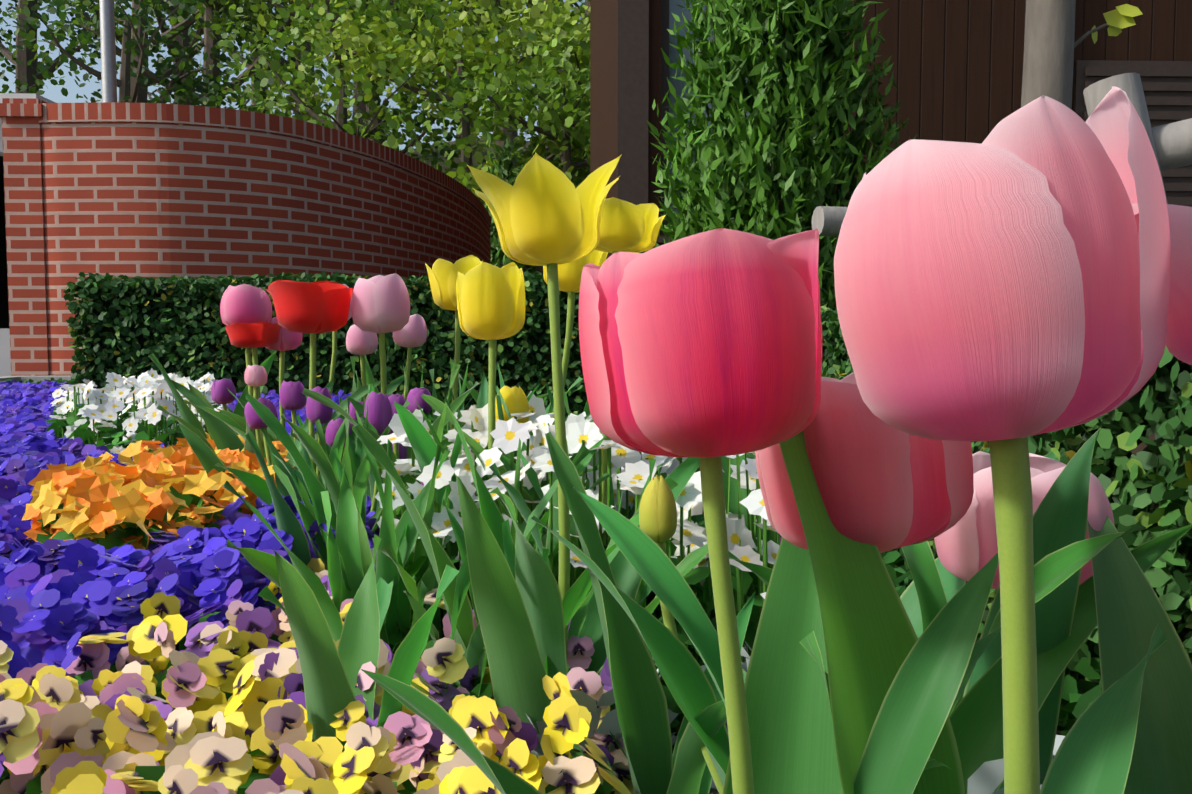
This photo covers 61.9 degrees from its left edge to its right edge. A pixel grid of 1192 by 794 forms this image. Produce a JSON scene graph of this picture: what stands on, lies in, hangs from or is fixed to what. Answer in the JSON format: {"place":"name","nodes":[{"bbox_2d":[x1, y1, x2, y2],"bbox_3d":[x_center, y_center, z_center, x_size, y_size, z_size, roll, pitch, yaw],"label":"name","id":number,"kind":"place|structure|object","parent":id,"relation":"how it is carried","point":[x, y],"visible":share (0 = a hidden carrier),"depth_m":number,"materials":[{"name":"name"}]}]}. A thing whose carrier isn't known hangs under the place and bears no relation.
{"place":"outdoors","nodes":[
{"label":"outdoors","id":0,"kind":"place"},
{"bbox_2d":[0,328,10,376],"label":"pavement","id":1,"kind":"structure","parent":0,"point":[5,363],"depth_m":7.99,"materials":[{"name":"concrete"}]},
{"bbox_2d":[0,98,48,375],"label":"brick pillar","id":2,"kind":"structure","parent":1,"relation":"on","point":[24,216],"depth_m":5.67,"materials":[{"name":"red brick"}]},
{"bbox_2d":[0,376,70,382],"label":"flower bed kerb","id":3,"kind":"structure","parent":1,"relation":"on","point":[36,378],"depth_m":5.46,"materials":[{"name":"concrete"}]},
{"bbox_2d":[99,0,116,101],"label":"pole","id":4,"kind":"object","parent":1,"relation":"on","point":[108,57],"visible":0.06,"depth_m":7.94,"materials":[{"name":"silver metal"}]},
{"bbox_2d":[39,102,490,375],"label":"curved brick wall","id":5,"kind":"structure","parent":1,"relation":"on","point":[147,190],"depth_m":5.78,"materials":[{"name":"red brick"}]},
{"bbox_2d":[590,0,1191,258],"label":"building","id":6,"kind":"structure","parent":1,"relation":"on","point":[957,67],"depth_m":5.96,"materials":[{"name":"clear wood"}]},
{"bbox_2d":[812,0,1191,235],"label":"staked tree with support","id":7,"kind":"object","parent":1,"relation":"on","point":[1050,45],"visible":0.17,"depth_m":1.46,"materials":[{"name":"grey plant"}]},
{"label":"flower bed soil","id":8,"kind":"structure","parent":1,"relation":"on","visible":0},
{"bbox_2d":[211,378,235,410],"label":"tulip","id":9,"kind":"object","parent":8,"relation":"on","point":[222,394],"visible":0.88,"depth_m":1.42,"materials":[{"name":"purple plant"}]},
{"bbox_2d":[220,284,271,395],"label":"tulip","id":10,"kind":"object","parent":8,"relation":"on","point":[244,303],"visible":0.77,"depth_m":1.26,"materials":[{"name":"pink plant"}]},
{"bbox_2d":[225,322,280,442],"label":"tulip","id":11,"kind":"object","parent":8,"relation":"on","point":[254,336],"visible":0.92,"depth_m":1.26,"materials":[{"name":"red plant"}]},
{"bbox_2d":[244,365,266,477],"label":"tulip","id":12,"kind":"object","parent":8,"relation":"on","point":[255,376],"visible":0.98,"depth_m":1.18,"materials":[{"name":"pink plant"}]},
{"bbox_2d":[244,397,277,481],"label":"tulip","id":13,"kind":"object","parent":8,"relation":"on","point":[254,420],"visible":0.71,"depth_m":1.13,"materials":[{"name":"purple plant"}]},
{"bbox_2d":[266,317,301,443],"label":"tulip","id":14,"kind":"object","parent":8,"relation":"on","point":[288,340],"visible":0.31,"depth_m":1.32,"materials":[{"name":"purple plant"}]},
{"bbox_2d":[279,381,306,440],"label":"tulip","id":15,"kind":"object","parent":8,"relation":"on","point":[292,398],"visible":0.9,"depth_m":1.23,"materials":[{"name":"purple plant"}]},
{"bbox_2d":[265,280,352,471],"bbox_3d":[-0.315,0.062,1.103,0.095,0.378,0.097,0,4,-2],"label":"tulip","id":16,"kind":"object","parent":8,"relation":"on","point":[312,309],"visible":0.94,"depth_m":1.06,"materials":[{"name":"red plant"}]},
{"bbox_2d":[306,386,332,477],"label":"tulip","id":17,"kind":"object","parent":8,"relation":"on","point":[317,410],"visible":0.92,"depth_m":1.08,"materials":[{"name":"purple plant"}]},
{"bbox_2d":[324,284,351,436],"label":"tulip","id":18,"kind":"object","parent":8,"relation":"on","point":[334,353],"visible":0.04,"depth_m":1.44,"materials":[{"name":"red plant"}]},
{"bbox_2d":[325,418,351,462],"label":"tulip","id":19,"kind":"object","parent":8,"relation":"on","point":[333,427],"visible":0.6,"depth_m":1.13,"materials":[{"name":"purple plant"}]},
{"bbox_2d":[347,401,364,425],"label":"tulip","id":20,"kind":"object","parent":8,"relation":"on","point":[352,412],"visible":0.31,"depth_m":1.18,"materials":[{"name":"purple plant"}]},
{"bbox_2d":[346,324,377,400],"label":"tulip","id":21,"kind":"object","parent":8,"relation":"on","point":[360,342],"visible":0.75,"depth_m":1.38,"materials":[{"name":"pink plant"}]},
{"bbox_2d":[364,391,392,511],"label":"tulip","id":22,"kind":"object","parent":8,"relation":"on","point":[380,416],"visible":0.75,"depth_m":0.98,"materials":[{"name":"purple plant"}]},
{"bbox_2d":[351,273,409,394],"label":"tulip","id":23,"kind":"object","parent":8,"relation":"on","point":[380,305],"visible":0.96,"depth_m":1.07,"materials":[{"name":"pink plant"}]},
{"bbox_2d":[388,394,407,458],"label":"tulip","id":24,"kind":"object","parent":8,"relation":"on","point":[399,399],"visible":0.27,"depth_m":1.03,"materials":[{"name":"purple plant"}]},
{"bbox_2d":[392,443,406,458],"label":"tulip","id":25,"kind":"object","parent":8,"relation":"on","point":[402,452],"visible":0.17,"depth_m":1.09,"materials":[{"name":"purple plant"}]},
{"bbox_2d":[392,314,426,400],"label":"tulip","id":26,"kind":"object","parent":8,"relation":"on","point":[411,334],"visible":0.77,"depth_m":1.47,"materials":[{"name":"pink plant"}]},
{"bbox_2d":[407,387,431,413],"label":"tulip","id":27,"kind":"object","parent":8,"relation":"on","point":[416,393],"visible":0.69,"depth_m":1.23,"materials":[{"name":"purple plant"}]},
{"bbox_2d":[63,271,828,420],"bbox_3d":[-0.452,-0.139,3.233,2.324,0.518,0.493,0,4,-2],"label":"hedge","id":28,"kind":"object","parent":8,"relation":"on","point":[174,324],"visible":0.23,"depth_m":3.02,"materials":[{"name":"green plant"}]},
{"bbox_2d":[425,255,482,448],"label":"tulip","id":29,"kind":"object","parent":8,"relation":"on","point":[442,274],"visible":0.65,"depth_m":1.12,"materials":[{"name":"yellow plant"}]},
{"bbox_2d":[456,262,525,488],"bbox_3d":[-0.093,0.073,0.886,0.061,0.383,0.063,0,4,-2],"label":"tulip","id":30,"kind":"object","parent":8,"relation":"on","point":[491,302],"visible":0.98,"depth_m":0.85,"materials":[{"name":"yellow plant"}]},
{"bbox_2d":[495,386,528,422],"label":"tulip","id":31,"kind":"object","parent":8,"relation":"on","point":[515,399],"visible":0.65,"depth_m":0.89,"materials":[{"name":"yellow plant"}]},
{"bbox_2d":[467,153,621,659],"bbox_3d":[-0.031,0.067,0.629,0.096,0.428,0.107,0,4,-2],"label":"tulip","id":32,"kind":"object","parent":8,"relation":"on","point":[543,211],"visible":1,"depth_m":0.60,"materials":[{"name":"yellow plant"}]},
{"bbox_2d":[0,368,1101,793],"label":"groundcover flowers","id":33,"kind":"object","parent":8,"relation":"on","point":[146,642],"visible":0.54,"depth_m":0.67,"materials":[{"name":"multicoloured plant"}]},
{"bbox_2d":[543,250,607,424],"bbox_3d":[-0.027,0.052,0.964,0.087,0.416,0.082,0,4,-2],"label":"tulip","id":34,"kind":"object","parent":8,"relation":"on","point":[569,277],"visible":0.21,"depth_m":0.94,"materials":[{"name":"yellow plant"}]},
{"bbox_2d":[594,197,665,545],"bbox_3d":[0.020,0.060,0.789,0.072,0.422,0.073,0,4,-2],"label":"tulip","id":35,"kind":"object","parent":8,"relation":"on","point":[625,226],"visible":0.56,"depth_m":0.75,"materials":[{"name":"yellow plant"}]},
{"bbox_2d":[148,351,1191,793],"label":"tulip leaves","id":36,"kind":"object","parent":8,"relation":"on","point":[862,677],"visible":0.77,"depth_m":0.44,"materials":[{"name":"green plant"}]},
{"bbox_2d":[579,228,821,793],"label":"tulip","id":37,"kind":"object","parent":8,"relation":"on","point":[705,347],"visible":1,"depth_m":0.28,"materials":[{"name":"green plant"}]},
{"bbox_2d":[647,0,916,309],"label":"leafy shrub","id":38,"kind":"object","parent":8,"relation":"on","point":[779,142],"visible":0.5,"depth_m":3.70,"materials":[{"name":"green plant"}]},
{"bbox_2d":[755,372,973,555],"bbox_3d":[0.101,0.140,0.386,0.080,0.314,0.079,0,4,-2],"label":"pink tulip","id":39,"kind":"object","parent":8,"relation":"on","point":[883,486],"visible":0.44,"depth_m":0.34,"materials":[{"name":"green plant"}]},
{"bbox_2d":[747,306,1191,720],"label":"hedge","id":40,"kind":"object","parent":8,"relation":"on","point":[1141,466],"visible":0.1,"depth_m":0.68,"materials":[{"name":"green plant"}]},
{"bbox_2d":[834,86,1170,793],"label":"tulip","id":41,"kind":"object","parent":8,"relation":"on","point":[1003,288],"visible":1,"depth_m":0.21,"materials":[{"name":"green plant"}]},
{"bbox_2d":[934,451,1114,588],"bbox_3d":[0.195,0.159,0.462,0.077,0.265,0.078,0,4,-2],"label":"pale pink tulip","id":42,"kind":"object","parent":8,"relation":"on","point":[966,547],"visible":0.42,"depth_m":0.43,"materials":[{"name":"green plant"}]},
{"bbox_2d":[1131,204,1191,365],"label":"tulip","id":43,"kind":"object","parent":8,"relation":"on","point":[1178,343],"visible":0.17,"depth_m":0.27,"materials":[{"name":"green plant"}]},
{"bbox_2d":[0,0,584,150],"label":"sky","id":44,"kind":"structure","parent":0,"point":[53,92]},
{"bbox_2d":[406,138,582,275],"bbox_3d":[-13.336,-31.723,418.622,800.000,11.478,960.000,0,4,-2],"label":"ground","id":45,"kind":"structure","parent":0,"point":[456,161],"depth_m":45.71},
{"bbox_2d":[0,93,55,327],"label":"garage building","id":46,"kind":"structure","parent":45,"relation":"on","point":[4,313],"depth_m":15.88,"materials":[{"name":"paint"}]},
{"bbox_2d":[0,0,68,20],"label":"tree","id":47,"kind":"object","parent":45,"relation":"on","point":[16,6],"visible":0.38,"depth_m":46.85,"materials":[{"name":"green plant"}]},
{"bbox_2d":[2,58,78,98],"bbox_3d":[-18.267,-5.942,25.885,8.351,6.749,7.872,0,4,-2],"label":"tree","id":48,"kind":"object","parent":45,"relation":"on","point":[22,88],"visible":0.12,"depth_m":27.72,"materials":[{"name":"green plant"}]},
{"bbox_2d":[0,0,160,93],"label":"tree","id":49,"kind":"object","parent":45,"relation":"on","point":[25,56],"visible":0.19,"depth_m":32.37,"materials":[{"name":"green plant"}]},
{"bbox_2d":[0,0,301,114],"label":"tree","id":50,"kind":"object","parent":45,"relation":"on","point":[126,73],"visible":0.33,"depth_m":18.82,"materials":[{"name":"green plant"}]},
{"bbox_2d":[28,0,291,104],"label":"tree","id":51,"kind":"object","parent":45,"relation":"on","point":[142,95],"visible":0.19,"depth_m":29.32,"materials":[{"name":"green plant"}]},
{"bbox_2d":[56,0,268,105],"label":"tree","id":52,"kind":"object","parent":45,"relation":"on","point":[184,43],"visible":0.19,"depth_m":41.68,"materials":[{"name":"green plant"}]},
{"bbox_2d":[2,0,369,106],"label":"tree","id":53,"kind":"object","parent":45,"relation":"on","point":[210,40],"visible":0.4,"depth_m":22.72,"materials":[{"name":"green plant"}]},
{"bbox_2d":[114,1,348,109],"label":"tree","id":54,"kind":"object","parent":45,"relation":"on","point":[255,47],"depth_m":58.05,"materials":[{"name":"green plant"}]},
{"bbox_2d":[125,0,407,117],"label":"tree","id":55,"kind":"object","parent":45,"relation":"on","point":[282,59],"visible":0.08,"depth_m":32.41,"materials":[{"name":"green plant"}]},
{"bbox_2d":[0,195,532,270],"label":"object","id":56,"kind":"object","parent":45,"relation":"on","point":[2,232],"depth_m":14.71,"materials":[{"name":"green plant"}]},
{"bbox_2d":[171,0,502,173],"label":"tree","id":57,"kind":"object","parent":45,"relation":"on","point":[340,99],"visible":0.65,"depth_m":18.05,"materials":[{"name":"green plant"}]},
{"bbox_2d":[192,0,586,143],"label":"tree","id":58,"kind":"object","parent":45,"relation":"on","point":[318,97],"visible":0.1,"depth_m":21.09,"materials":[{"name":"green plant"}]},
{"bbox_2d":[352,5,465,139],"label":"tree","id":59,"kind":"object","parent":45,"relation":"on","point":[362,106],"depth_m":44.29,"materials":[{"name":"green plant"}]},
{"bbox_2d":[257,0,589,247],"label":"tree","id":60,"kind":"object","parent":45,"relation":"on","point":[377,42],"visible":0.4,"depth_m":16.36,"materials":[{"name":"green plant"}]},
{"bbox_2d":[352,0,576,268],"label":"tree","id":61,"kind":"object","parent":45,"relation":"on","point":[513,136],"visible":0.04,"depth_m":28.49,"materials":[{"name":"green plant"}]},
{"bbox_2d":[353,0,589,170],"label":"tree","id":62,"kind":"object","parent":45,"relation":"on","point":[565,5],"visible":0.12,"depth_m":19.65,"materials":[{"name":"green plant"}]},
{"bbox_2d":[382,0,589,272],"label":"tree","id":63,"kind":"object","parent":45,"relation":"on","point":[567,114],"visible":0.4,"depth_m":14.94,"materials":[{"name":"green plant"}]},
{"bbox_2d":[455,0,534,140],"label":"tree","id":64,"kind":"object","parent":45,"relation":"on","point":[471,125],"visible":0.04,"depth_m":59.84,"materials":[{"name":"green plant"}]},
{"bbox_2d":[456,0,589,186],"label":"tree","id":65,"kind":"object","parent":45,"relation":"on","point":[556,19],"visible":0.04,"depth_m":16.71,"materials":[{"name":"green plant"}]},
{"bbox_2d":[489,0,586,84],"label":"tree","id":66,"kind":"object","parent":45,"relation":"on","point":[576,5],"depth_m":29.47,"materials":[{"name":"green plant"}]},
{"bbox_2d":[498,0,582,168],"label":"tree","id":67,"kind":"object","parent":45,"relation":"on","point":[564,49],"visible":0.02,"depth_m":39.07,"materials":[{"name":"green plant"}]},
{"bbox_2d":[485,132,537,273],"bbox_3d":[-1.235,-1.942,12.918,1.257,2.977,1.141,2,4,25],"label":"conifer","id":68,"kind":"object","parent":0,"point":[497,252],"visible":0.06,"depth_m":12.79,"materials":[{"name":"green plant"}]},
{"bbox_2d":[639,475,723,793],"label":"tulip bud","id":69,"kind":"object","parent":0,"point":[658,517],"visible":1,"depth_m":0.45,"materials":[{"name":"yellow plant"}]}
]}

